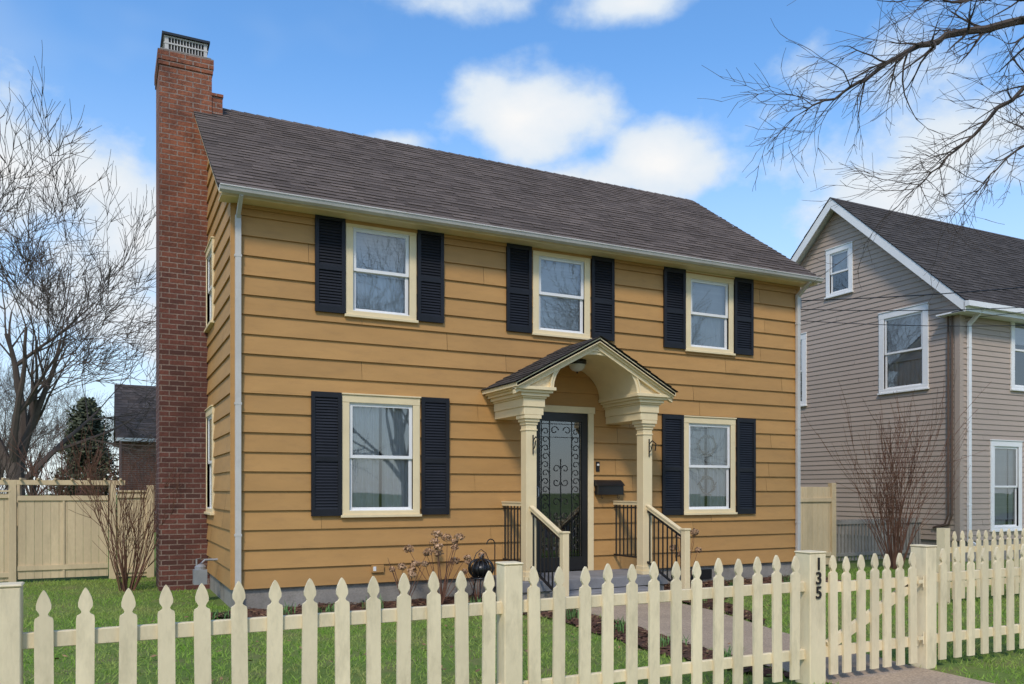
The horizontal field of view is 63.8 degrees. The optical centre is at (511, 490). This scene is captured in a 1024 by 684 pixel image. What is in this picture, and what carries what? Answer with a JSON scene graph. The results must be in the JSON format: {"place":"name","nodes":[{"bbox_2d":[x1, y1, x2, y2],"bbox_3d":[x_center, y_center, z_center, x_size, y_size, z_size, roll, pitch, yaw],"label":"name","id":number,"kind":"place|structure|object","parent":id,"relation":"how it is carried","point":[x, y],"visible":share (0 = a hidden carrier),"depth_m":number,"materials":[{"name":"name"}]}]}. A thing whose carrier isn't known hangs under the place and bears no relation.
{"place":"outdoors","nodes":[
{"label":"outdoors","id":0,"kind":"place"},
{"bbox_2d":[0,494,1023,683],"bbox_3d":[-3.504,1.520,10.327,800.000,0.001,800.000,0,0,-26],"label":"ground","id":1,"kind":"structure","parent":0,"point":[475,661],"depth_m":7.89,"materials":[{"name":"plant"}]},
{"bbox_2d":[0,406,49,495],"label":"bare shrub","id":2,"kind":"object","parent":1,"relation":"on","point":[12,472],"visible":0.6,"depth_m":20.33,"materials":[{"name":"plant"}]},
{"bbox_2d":[0,362,78,495],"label":"bare tree","id":3,"kind":"object","parent":1,"relation":"on","point":[57,425],"visible":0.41,"depth_m":37.52,"materials":[{"name":"plant"}]},
{"bbox_2d":[0,319,87,477],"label":"bare tree","id":4,"kind":"object","parent":1,"relation":"on","point":[7,384],"visible":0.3,"depth_m":43.83,"materials":[{"name":"plant"}]},
{"bbox_2d":[0,478,124,581],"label":"garden arbor","id":5,"kind":"object","parent":1,"relation":"on","point":[14,489],"visible":0.85,"depth_m":13.58,"materials":[{"name":"beige paint"}]},
{"bbox_2d":[17,495,107,578],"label":"garden gate","id":6,"kind":"structure","parent":5,"relation":"attached to","point":[58,537],"depth_m":13.86,"materials":[{"name":"beige paint"}]},
{"bbox_2d":[0,418,149,507],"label":"bare shrub","id":7,"kind":"object","parent":1,"relation":"on","point":[81,493],"visible":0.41,"depth_m":19.88,"materials":[{"name":"plant"}]},
{"bbox_2d":[0,485,153,581],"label":"board fence","id":8,"kind":"object","parent":1,"relation":"on","point":[149,571],"visible":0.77,"depth_m":14.31,"materials":[{"name":"beige paint"}]},
{"bbox_2d":[0,46,155,495],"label":"bare tree","id":9,"kind":"object","parent":1,"relation":"on","point":[21,405],"visible":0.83,"depth_m":26.33,"materials":[{"name":"plant"}]},
{"bbox_2d":[37,372,118,494],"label":"bare tree","id":10,"kind":"object","parent":1,"relation":"on","point":[111,427],"visible":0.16,"depth_m":49.88,"materials":[{"name":"plant"}]},
{"bbox_2d":[46,397,118,516],"bbox_3d":[-18.108,-1.281,35.427,3.950,5.602,3.657,0,0,-26],"label":"evergreen tree","id":11,"kind":"object","parent":1,"relation":"on","point":[97,427],"visible":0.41,"depth_m":34.98,"materials":[{"name":"green plant"}]},
{"bbox_2d":[58,427,183,591],"bbox_3d":[-5.796,0.271,12.549,2.113,2.507,1.373,0,0,-39],"label":"bare shrub","id":12,"kind":"object","parent":1,"relation":"on","point":[124,580],"visible":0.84,"depth_m":12.51,"materials":[{"name":"plant"}]},
{"bbox_2d":[114,384,155,531],"bbox_3d":[-11.856,-1.333,34.081,8.300,5.706,6.628,0,0,-26],"label":"brick bungalow","id":13,"kind":"object","parent":1,"relation":"on","point":[121,404],"visible":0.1,"depth_m":30.13,"materials":[{"name":"brick"}]},
{"bbox_2d":[154,30,222,590],"bbox_3d":[-5.128,-2.690,13.038,0.945,8.620,0.950,0,0,-26],"label":"brick chimney","id":14,"kind":"object","parent":1,"relation":"on","point":[184,70],"visible":0.94,"depth_m":12.59,"materials":[{"name":"brick"}]},
{"bbox_2d":[193,558,217,584],"bbox_3d":[-4.223,1.224,11.375,0.340,0.592,0.216,0,0,-26],"label":"gas meter","id":15,"kind":"object","parent":1,"relation":"on","point":[199,573],"visible":0.98,"depth_m":11.26,"materials":[{"name":"metal"}]},
{"bbox_2d":[211,593,789,676],"bbox_3d":[-0.040,1.487,9.739,3.489,0.087,7.119,0,0,-63],"label":"mulch bed","id":16,"kind":"object","parent":1,"relation":"on","point":[595,621],"visible":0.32,"depth_m":9.49,"materials":[{"name":"brown soil"}]},
{"bbox_2d":[211,609,230,619],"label":"bulb plant","id":17,"kind":"object","parent":16,"relation":"on","point":[216,614],"visible":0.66,"depth_m":9.65,"materials":[{"name":"green plant"}]},
{"bbox_2d":[283,600,295,614],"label":"bulb plant","id":18,"kind":"object","parent":16,"relation":"on","point":[285,609],"visible":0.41,"depth_m":9.93,"materials":[{"name":"green plant"}]},
{"bbox_2d":[318,602,333,612],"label":"bulb plant","id":19,"kind":"object","parent":16,"relation":"on","point":[329,609],"visible":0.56,"depth_m":10.06,"materials":[{"name":"green plant"}]},
{"bbox_2d":[388,548,433,596],"bbox_3d":[-1.372,1.135,10.805,0.536,0.776,0.539,0,0,27],"label":"dried hydrangea","id":20,"kind":"object","parent":16,"relation":"on","point":[411,570],"visible":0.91,"depth_m":10.82,"materials":[{"name":"plant"}]},
{"bbox_2d":[403,530,485,603],"bbox_3d":[-0.884,1.016,10.900,0.953,1.014,0.822,0,0,37],"label":"dried hydrangea","id":21,"kind":"object","parent":16,"relation":"on","point":[438,553],"visible":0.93,"depth_m":10.85,"materials":[{"name":"plant"}]},
{"bbox_2d":[462,559,483,598],"bbox_3d":[-0.538,1.222,11.446,0.359,0.600,0.284,0,0,-4],"label":"dried hydrangea","id":22,"kind":"object","parent":16,"relation":"on","point":[464,570],"visible":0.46,"depth_m":11.40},
{"bbox_2d":[468,549,493,601],"bbox_3d":[-0.407,1.143,10.833,0.349,0.757,0.342,0,0,-26],"label":"metal pumpkin lantern","id":23,"kind":"object","parent":16,"relation":"on","point":[477,569],"visible":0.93,"depth_m":10.75,"materials":[{"name":"metal"}]},
{"bbox_2d":[565,609,578,619],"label":"bulb plant","id":24,"kind":"object","parent":16,"relation":"on","point":[571,614],"visible":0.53,"depth_m":9.69,"materials":[{"name":"green plant"}]},
{"bbox_2d":[601,617,625,632],"bbox_3d":[1.113,1.414,8.806,0.366,0.211,0.365,0,0,-26],"label":"bulb plant","id":25,"kind":"object","parent":16,"relation":"on","point":[619,624],"visible":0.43,"depth_m":8.76,"materials":[{"name":"green plant"}]},
{"bbox_2d":[660,633,688,646],"bbox_3d":[1.552,1.444,7.929,0.312,0.153,0.319,0,0,41],"label":"bulb plant","id":26,"kind":"object","parent":16,"relation":"on","point":[664,641],"visible":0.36,"depth_m":7.92,"materials":[{"name":"green plant"}]},
{"bbox_2d":[724,644,745,656],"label":"bulb plant","id":27,"kind":"object","parent":16,"relation":"on","point":[726,654],"visible":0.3,"depth_m":7.20,"materials":[{"name":"green plant"}]},
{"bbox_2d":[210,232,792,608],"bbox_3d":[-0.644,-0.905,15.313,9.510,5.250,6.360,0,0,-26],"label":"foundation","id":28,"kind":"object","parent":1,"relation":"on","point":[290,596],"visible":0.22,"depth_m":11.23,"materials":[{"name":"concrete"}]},
{"bbox_2d":[207,160,799,589],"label":"clapboard walls","id":29,"kind":"structure","parent":28,"relation":"on","point":[295,348],"depth_m":11.65,"materials":[{"name":"paint"}]},
{"bbox_2d":[204,405,214,514],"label":"side window casing","id":30,"kind":"object","parent":29,"relation":"attached to","point":[210,409],"visible":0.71,"depth_m":11.98,"materials":[{"name":"beige paint"}]},
{"bbox_2d":[207,414,211,508],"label":"side window sash","id":31,"kind":"object","parent":30,"relation":"attached to","point":[209,479],"visible":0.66,"depth_m":12.69,"materials":[{"name":"white paint"}]},
{"bbox_2d":[209,419,211,504],"bbox_3d":[-4.514,-0.430,12.393,0.024,1.304,0.604,0,0,-26],"label":"side window glass","id":32,"kind":"object","parent":31,"relation":"in","point":[210,440],"visible":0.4,"depth_m":12.54,"materials":[{"name":"glass"}]},
{"bbox_2d":[204,236,216,332],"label":"side window casing","id":33,"kind":"object","parent":29,"relation":"attached to","point":[210,324],"visible":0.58,"depth_m":12.15,"materials":[{"name":"beige paint"}]},
{"bbox_2d":[207,248,211,322],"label":"side window sash","id":34,"kind":"object","parent":33,"relation":"attached to","point":[210,289],"visible":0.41,"depth_m":12.67,"materials":[{"name":"white paint"}]},
{"bbox_2d":[209,256,211,317],"bbox_3d":[-4.515,-3.055,12.393,0.026,0.954,0.604,0,0,-26],"label":"side window glass","id":35,"kind":"object","parent":34,"relation":"attached to","point":[210,272],"visible":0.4,"depth_m":12.49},
{"bbox_2d":[234,194,242,584],"bbox_3d":[-3.369,-1.094,10.179,0.086,5.125,0.320,0,0,-26],"label":"downspout","id":36,"kind":"object","parent":29,"relation":"attached to","point":[237,402],"visible":0.76,"depth_m":10.27,"materials":[{"name":"metal"}]},
{"bbox_2d":[311,391,341,515],"bbox_3d":[-2.437,-0.485,10.809,0.400,1.630,0.036,0,0,-26],"label":"shutter","id":37,"kind":"object","parent":29,"relation":"attached to","point":[326,453],"visible":1,"depth_m":10.80,"materials":[{"name":"black paint"}]},
{"bbox_2d":[315,214,345,313],"bbox_3d":[-2.392,-2.990,10.831,0.400,1.280,0.036,0,0,-26],"label":"shutter","id":38,"kind":"object","parent":29,"relation":"attached to","point":[330,264],"visible":1,"depth_m":10.83,"materials":[{"name":"black paint"}]},
{"bbox_2d":[321,408,381,528],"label":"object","id":39,"kind":"object","parent":29,"relation":"attached to","point":[380,460],"depth_m":12.42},
{"bbox_2d":[371,565,383,572],"bbox_3d":[-1.816,1.050,11.121,0.170,0.100,0.035,0,0,-26],"label":"outdoor outlet","id":40,"kind":"object","parent":29,"relation":"attached to","point":[377,568],"visible":1,"depth_m":11.11,"materials":[{"name":"paint"}]},
{"bbox_2d":[340,393,421,517],"bbox_3d":[-1.770,-0.472,11.164,1.130,1.655,0.098,0,0,-26],"label":"window casing","id":41,"kind":"object","parent":29,"relation":"attached to","point":[347,398],"depth_m":11.12,"materials":[{"name":"beige paint"}]},
{"bbox_2d":[352,406,408,506],"bbox_3d":[-1.812,-0.458,11.248,0.950,1.645,0.049,0,0,-26],"label":"window curtain","id":42,"kind":"object","parent":41,"relation":"attached to","point":[395,442],"depth_m":11.25,"materials":[{"name":"fabric"}]},
{"bbox_2d":[350,402,412,510],"bbox_3d":[-1.780,-0.454,11.184,0.914,1.457,0.066,0,0,-26],"label":"window sash","id":43,"kind":"object","parent":41,"relation":"attached to","point":[410,471],"depth_m":11.20,"materials":[{"name":"white paint"}]},
{"bbox_2d":[344,223,418,323],"bbox_3d":[-1.770,-2.978,11.164,1.030,1.325,0.098,0,0,-26],"label":"window casing","id":44,"kind":"object","parent":29,"relation":"attached to","point":[410,318],"depth_m":11.12,"materials":[{"name":"beige paint"}]},
{"bbox_2d":[353,227,408,315],"bbox_3d":[-1.780,-2.958,11.184,0.814,1.127,0.066,0,0,-26],"label":"window sash","id":45,"kind":"object","parent":44,"relation":"attached to","point":[381,273],"depth_m":11.19,"materials":[{"name":"white paint"}]},
{"bbox_2d":[356,233,404,312],"bbox_3d":[-1.819,-2.947,11.262,0.830,1.283,0.064,0,0,-26],"label":"window glass","id":46,"kind":"object","parent":45,"relation":"in","point":[380,293],"depth_m":11.26,"materials":[{"name":"glass"}]},
{"bbox_2d":[417,230,443,322],"bbox_3d":[-1.133,-2.990,11.454,0.390,1.280,0.036,0,0,-26],"label":"shutter","id":47,"kind":"object","parent":29,"relation":"attached to","point":[430,277],"visible":1,"depth_m":11.45,"materials":[{"name":"black paint"}]},
{"bbox_2d":[421,397,448,514],"bbox_3d":[-1.070,-0.485,11.485,0.410,1.630,0.036,0,0,-26],"label":"shutter","id":48,"kind":"object","parent":29,"relation":"attached to","point":[434,456],"visible":1,"depth_m":11.48,"materials":[{"name":"black paint"}]},
{"bbox_2d":[194,114,817,288],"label":"roof trim","id":49,"kind":"structure","parent":29,"relation":"attached to","point":[279,206],"depth_m":11.75,"materials":[{"name":"beige paint"}]},
{"bbox_2d":[194,108,818,276],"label":"shingle roof","id":50,"kind":"structure","parent":49,"relation":"on","point":[285,146],"depth_m":13.11,"materials":[{"name":"tile"}]},
{"bbox_2d":[219,183,823,282],"bbox_3d":[0.938,-3.656,12.117,9.950,0.083,0.083,0,0,-26],"label":"gutter","id":51,"kind":"object","parent":49,"relation":"attached to","point":[280,196],"visible":1,"depth_m":11.51,"materials":[{"name":"metal"}]},
{"bbox_2d":[506,243,531,332],"bbox_3d":[0.104,-2.970,12.066,0.410,1.280,0.036,0,0,-26],"label":"shutter","id":52,"kind":"object","parent":29,"relation":"attached to","point":[518,288],"visible":1,"depth_m":12.06,"materials":[{"name":"black paint"}]},
{"bbox_2d":[531,247,591,339],"bbox_3d":[0.748,-2.962,12.410,1.030,1.315,0.098,0,0,-26],"label":"window casing","id":53,"kind":"object","parent":29,"relation":"attached to","point":[536,331],"depth_m":12.36,"materials":[{"name":"beige paint"}]},
{"bbox_2d":[540,260,579,331],"bbox_3d":[0.709,-2.984,12.489,0.830,1.174,0.022,0,0,-26],"label":"window glass","id":54,"kind":"object","parent":53,"relation":"attached to","point":[560,313],"depth_m":12.50,"materials":[{"name":"glass"}]},
{"bbox_2d":[539,255,583,333],"bbox_3d":[0.738,-2.943,12.430,0.814,1.117,0.066,0,0,-26],"label":"window sash","id":55,"kind":"object","parent":53,"relation":"attached to","point":[580,298],"depth_m":12.48,"materials":[{"name":"white paint"}]},
{"bbox_2d":[543,405,594,570],"bbox_3d":[0.733,-0.030,12.407,1.180,2.500,0.070,0,0,-26],"label":"door casing","id":56,"kind":"object","parent":29,"relation":"attached to","point":[590,411],"depth_m":12.61,"materials":[{"name":"beige paint"}]},
{"bbox_2d":[540,421,579,557],"bbox_3d":[0.684,0.011,12.517,0.926,2.378,0.070,0,0,-26],"label":"front door","id":57,"kind":"structure","parent":56,"relation":"attached to","point":[562,452],"depth_m":12.52,"materials":[{"name":"glass"}]},
{"bbox_2d":[537,412,587,571],"bbox_3d":[0.745,0.011,12.395,0.926,2.378,0.102,0,0,-26],"label":"storm door","id":58,"kind":"structure","parent":56,"relation":"attached to","point":[580,562],"depth_m":12.51,"materials":[{"name":"black metal"}]},
{"bbox_2d":[591,256,614,340],"bbox_3d":[1.404,-2.970,12.709,0.410,1.280,0.036,0,0,-26],"label":"shutter","id":59,"kind":"object","parent":29,"relation":"attached to","point":[602,296],"visible":0.98,"depth_m":12.71,"materials":[{"name":"black paint"}]},
{"bbox_2d":[594,480,624,498],"bbox_3d":[1.507,-0.022,12.713,0.500,0.293,0.128,0,0,-26],"label":"mailbox","id":60,"kind":"object","parent":29,"relation":"attached to","point":[609,487],"visible":1,"depth_m":12.68,"materials":[{"name":"black metal"}]},
{"bbox_2d":[617,407,706,543],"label":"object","id":61,"kind":"object","parent":29,"relation":"attached to","point":[705,469],"depth_m":15.16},
{"bbox_2d":[662,414,683,514],"bbox_3d":[2.600,-0.420,13.301,0.420,1.620,0.036,0,0,-26],"label":"shutter","id":62,"kind":"object","parent":29,"relation":"attached to","point":[672,464],"visible":0.98,"depth_m":13.30,"materials":[{"name":"black paint"}]},
{"bbox_2d":[663,267,685,348],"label":"shutter","id":63,"kind":"object","parent":29,"relation":"attached to","point":[674,307],"visible":1,"depth_m":13.31,"materials":[{"name":"black paint"}]},
{"bbox_2d":[691,282,724,347],"bbox_3d":[3.232,-2.895,13.761,0.840,1.260,0.064,0,0,-26],"label":"window glass","id":64,"kind":"object","parent":29,"relation":"attached to","point":[706,331],"depth_m":13.78,"materials":[{"name":"glass"}]},
{"bbox_2d":[684,270,735,355],"bbox_3d":[3.280,-2.938,13.663,1.040,1.325,0.098,0,0,-26],"label":"window casing","id":65,"kind":"object","parent":29,"relation":"attached to","point":[689,347],"depth_m":13.63,"materials":[{"name":"beige paint"}]},
{"bbox_2d":[691,279,728,349],"bbox_3d":[3.270,-2.918,13.683,0.824,1.127,0.066,0,0,-26],"label":"window sash","id":66,"kind":"object","parent":65,"relation":"attached to","point":[725,317],"depth_m":13.79,"materials":[{"name":"white paint"}]},
{"bbox_2d":[684,415,737,514],"bbox_3d":[3.280,-0.417,13.663,1.120,1.625,0.098,0,0,-26],"label":"window casing","id":67,"kind":"object","parent":29,"relation":"attached to","point":[688,419],"depth_m":13.63,"materials":[{"name":"beige paint"}]},
{"bbox_2d":[689,426,726,506],"bbox_3d":[3.239,-0.403,13.747,0.940,1.615,0.048,0,0,-26],"label":"window curtain","id":68,"kind":"object","parent":67,"relation":"hanging from","point":[717,497],"depth_m":13.77,"materials":[{"name":"fabric"}]},
{"bbox_2d":[689,423,730,509],"bbox_3d":[3.270,-0.399,13.683,0.904,1.427,0.066,0,0,-26],"label":"window sash","id":69,"kind":"object","parent":67,"relation":"attached to","point":[727,468],"depth_m":13.80,"materials":[{"name":"white paint"}]},
{"bbox_2d":[734,277,753,355],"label":"shutter","id":70,"kind":"object","parent":29,"relation":"attached to","point":[743,316],"visible":1,"depth_m":13.96,"materials":[{"name":"black paint"}]},
{"bbox_2d":[736,418,755,513],"bbox_3d":[3.976,-0.420,13.982,0.410,1.620,0.036,0,0,-26],"label":"shutter","id":71,"kind":"object","parent":29,"relation":"attached to","point":[745,465],"visible":1,"depth_m":13.98,"materials":[{"name":"black paint"}]},
{"bbox_2d":[795,281,811,550],"bbox_3d":[5.096,-1.094,14.368,0.086,5.125,0.320,0,0,-26],"label":"downspout","id":72,"kind":"object","parent":29,"relation":"attached to","point":[798,416],"visible":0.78,"depth_m":14.47,"materials":[{"name":"metal"}]},
{"bbox_2d":[690,569,711,579],"bbox_3d":[3.123,1.380,13.621,0.440,0.160,0.035,0,0,-26],"label":"foundation vent","id":73,"kind":"object","parent":28,"relation":"in","point":[706,573],"visible":0.73,"depth_m":13.64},
{"bbox_2d":[0,544,1023,683],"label":"picket fence","id":74,"kind":"object","parent":1,"relation":"on","point":[805,588],"visible":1,"depth_m":5.35,"materials":[{"name":"beige paint"}]},
{"bbox_2d":[826,552,923,674],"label":"picket gate","id":75,"kind":"structure","parent":74,"relation":"attached to","point":[861,584],"depth_m":6.75,"materials":[{"name":"beige paint"}]},
{"bbox_2d":[481,336,690,601],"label":"portico","id":76,"kind":"structure","parent":1,"relation":"on","point":[635,393],"depth_m":11.65,"materials":[{"name":"wood"}]},
{"bbox_2d":[664,575,840,622],"bbox_3d":[3.225,1.489,12.463,5.761,0.090,2.881,0,0,-57],"label":"mulch bed","id":77,"kind":"object","parent":1,"relation":"on","point":[728,607],"visible":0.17,"depth_m":11.48,"materials":[{"name":"brown soil"}]},
{"bbox_2d":[669,528,701,576],"bbox_3d":[2.656,1.043,12.605,0.521,0.959,0.512,0,0,-26],"label":"dried hydrangea","id":78,"kind":"object","parent":77,"relation":"on","point":[694,531],"visible":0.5,"depth_m":12.60,"materials":[{"name":"plant"}]},
{"bbox_2d":[576,602,993,683],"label":"front walk","id":79,"kind":"structure","parent":1,"relation":"on","point":[901,674],"depth_m":7.85,"materials":[{"name":"concrete"}]},
{"bbox_2d":[801,483,835,565],"bbox_3d":[5.534,0.680,16.245,2.290,1.680,0.110,0,0,-26],"label":"board fence","id":80,"kind":"object","parent":1,"relation":"on","point":[818,518],"visible":0.27,"depth_m":16.55,"materials":[{"name":"beige paint"}]},
{"bbox_2d":[697,0,1023,302],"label":"bare tree","id":81,"kind":"object","parent":1,"relation":"on","point":[980,31],"visible":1,"depth_m":10.02,"materials":[{"name":"brown plant"}]},
{"bbox_2d":[836,518,921,560],"bbox_3d":[7.789,1.035,17.673,2.960,0.870,0.050,0,0,-26],"label":"lattice fence","id":82,"kind":"object","parent":1,"relation":"on","point":[872,548],"visible":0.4,"depth_m":17.53,"materials":[{"name":"weathered grey wood"}]},
{"bbox_2d":[805,370,990,569],"bbox_3d":[7.309,-0.393,16.152,2.977,3.835,2.943,0,0,-26],"label":"bare shrub","id":83,"kind":"object","parent":1,"relation":"on","point":[896,549],"visible":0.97,"depth_m":15.99,"materials":[{"name":"plant"}]},
{"bbox_2d":[800,212,1023,540],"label":"vinyl walls","id":84,"kind":"structure","parent":1,"relation":"on","point":[834,352],"depth_m":19.26,"materials":[{"name":"beige"}]},
{"bbox_2d":[801,332,806,406],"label":"window casing","id":85,"kind":"object","parent":84,"relation":"attached to","point":[804,368],"depth_m":21.34,"materials":[{"name":"white paint"}]},
{"bbox_2d":[824,241,853,298],"bbox_3d":[8.094,-5.442,20.351,0.098,1.235,0.860,0,0,-26],"label":"attic window casing","id":86,"kind":"object","parent":84,"relation":"attached to","point":[849,246],"visible":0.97,"depth_m":20.25,"materials":[{"name":"wood"}]},
{"bbox_2d":[830,249,847,293],"bbox_3d":[8.114,-5.419,20.361,0.066,1.006,0.604,0,0,-26],"label":"attic window sash","id":87,"kind":"object","parent":86,"relation":"in","point":[835,273],"visible":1,"depth_m":20.52,"materials":[{"name":"wood"}]},
{"bbox_2d":[832,252,846,274],"bbox_3d":[8.173,-5.691,20.390,0.022,0.576,0.620,0,0,-26],"label":"attic window blind","id":88,"kind":"object","parent":86,"relation":"attached to","point":[841,265],"visible":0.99,"depth_m":20.45,"materials":[{"name":"fabric"}]},
{"bbox_2d":[833,242,874,319],"bbox_3d":[8.667,-5.273,20.635,1.160,1.894,1.780,0,0,-26],"label":"attic window room","id":89,"kind":"object","parent":84,"relation":"attached to","point":[840,281],"visible":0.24,"depth_m":21.61,"materials":[{"name":"glass"}]},
{"bbox_2d":[877,302,929,394],"bbox_3d":[8.899,-3.203,18.725,0.098,1.915,1.330,0,0,-26],"label":"window casing","id":90,"kind":"object","parent":84,"relation":"attached to","point":[925,346],"depth_m":18.53,"materials":[{"name":"white paint"}]},
{"bbox_2d":[884,311,921,389],"bbox_3d":[8.919,-3.175,18.735,0.066,1.655,1.034,0,0,-26],"label":"window sash","id":91,"kind":"object","parent":90,"relation":"attached to","point":[891,353],"depth_m":19.03,"materials":[{"name":"white paint"}]},
{"bbox_2d":[887,314,921,387],"bbox_3d":[8.997,-3.173,18.773,0.064,1.832,1.050,0,0,-26],"label":"window glass","id":92,"kind":"object","parent":90,"relation":"attached to","point":[905,368],"depth_m":18.81,"materials":[{"name":"glass"}]},
{"bbox_2d":[791,198,1023,540],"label":"white trim","id":93,"kind":"structure","parent":84,"relation":"attached to","point":[821,223],"depth_m":17.56,"materials":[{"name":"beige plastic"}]},
{"bbox_2d":[791,197,1023,306],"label":"shingle roof","id":94,"kind":"structure","parent":93,"relation":"on","point":[986,266],"depth_m":19.80,"materials":[{"name":"tile"}]},
{"bbox_2d":[801,287,1023,325],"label":"utility cables","id":95,"kind":"object","parent":84,"relation":"attached to","point":[912,310],"visible":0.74,"depth_m":14.45,"materials":[{"name":"black metal"}]},
{"bbox_2d":[932,315,952,527],"bbox_3d":[9.318,-1.479,17.808,0.044,4.601,0.478,0,0,-26],"label":"downspout","id":96,"kind":"object","parent":84,"relation":"attached to","point":[944,524],"visible":0.98,"depth_m":17.67,"materials":[{"name":"metal"}]},
{"bbox_2d":[967,308,984,545],"bbox_3d":[9.844,-1.326,17.445,0.106,5.105,0.372,0,0,-26],"label":"downspout","id":97,"kind":"object","parent":84,"relation":"attached to","point":[972,320],"visible":0.82,"depth_m":17.57,"materials":[{"name":"white paint"}]},
{"bbox_2d":[989,439,1023,531],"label":"window casing","id":98,"kind":"object","parent":84,"relation":"attached to","point":[1007,443],"depth_m":18.07,"materials":[{"name":"white paint"}]},
{"bbox_2d":[995,448,1014,524],"bbox_3d":[10.866,-0.075,18.276,0.890,1.937,0.064,0,0,-26],"label":"window curtain","id":99,"kind":"object","parent":98,"relation":"attached to","point":[1000,480],"depth_m":18.29,"materials":[{"name":"fabric"}]},
{"bbox_2d":[995,446,1017,526],"bbox_3d":[10.905,-0.089,18.198,0.874,1.786,0.066,0,0,-26],"label":"window sash","id":100,"kind":"object","parent":98,"relation":"attached to","point":[1015,490],"depth_m":18.37,"materials":[{"name":"white paint"}]},
{"bbox_2d":[1009,322,1023,391],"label":"window casing","id":101,"kind":"object","parent":84,"relation":"attached to","point":[1013,387],"depth_m":18.26,"materials":[{"name":"white paint"}]},
{"bbox_2d":[1015,323,1023,345],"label":"window blind","id":102,"kind":"object","parent":101,"relation":"attached to","point":[1019,339],"depth_m":18.52,"materials":[{"name":"fabric"}]},
{"bbox_2d":[1015,323,1023,385],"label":"window","id":103,"kind":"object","parent":84,"relation":"attached to","point":[1019,368],"depth_m":19.69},
{"bbox_2d":[837,534,1020,561],"bbox_3d":[12.359,1.390,22.485,9.460,0.660,6.360,0,0,-26],"label":"foundation","id":104,"kind":"object","parent":1,"relation":"on","point":[928,542],"visible":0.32,"depth_m":18.21,"materials":[{"name":"concrete"}]},
{"bbox_2d":[982,449,1007,524],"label":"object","id":105,"kind":"object","parent":104,"relation":"on","point":[1006,522],"depth_m":18.32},
{"bbox_2d":[937,528,1023,603],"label":"picket fence","id":106,"kind":"object","parent":1,"relation":"on","point":[943,537],"visible":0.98,"depth_m":11.31,"materials":[{"name":"beige paint"}]},
{"bbox_2d":[0,0,1023,493],"label":"sky","id":107,"kind":"structure","parent":0,"point":[605,91],"materials":[{"name":"blue"}]},
{"bbox_3d":[3.267,-0.400,13.690,0.784,1.324,0.025,0,0,-26],"label":"lower window glass","id":108,"kind":"object","parent":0,"visible":0},
{"bbox_2d":[697,435,716,495],"bbox_3d":[3.248,-0.430,13.716,0.423,1.020,0.025,0,0,-26],"label":"window wreath","id":109,"kind":"object","parent":108,"relation":"attached to","point":[706,454],"depth_m":13.71,"materials":[{"name":"plant"}]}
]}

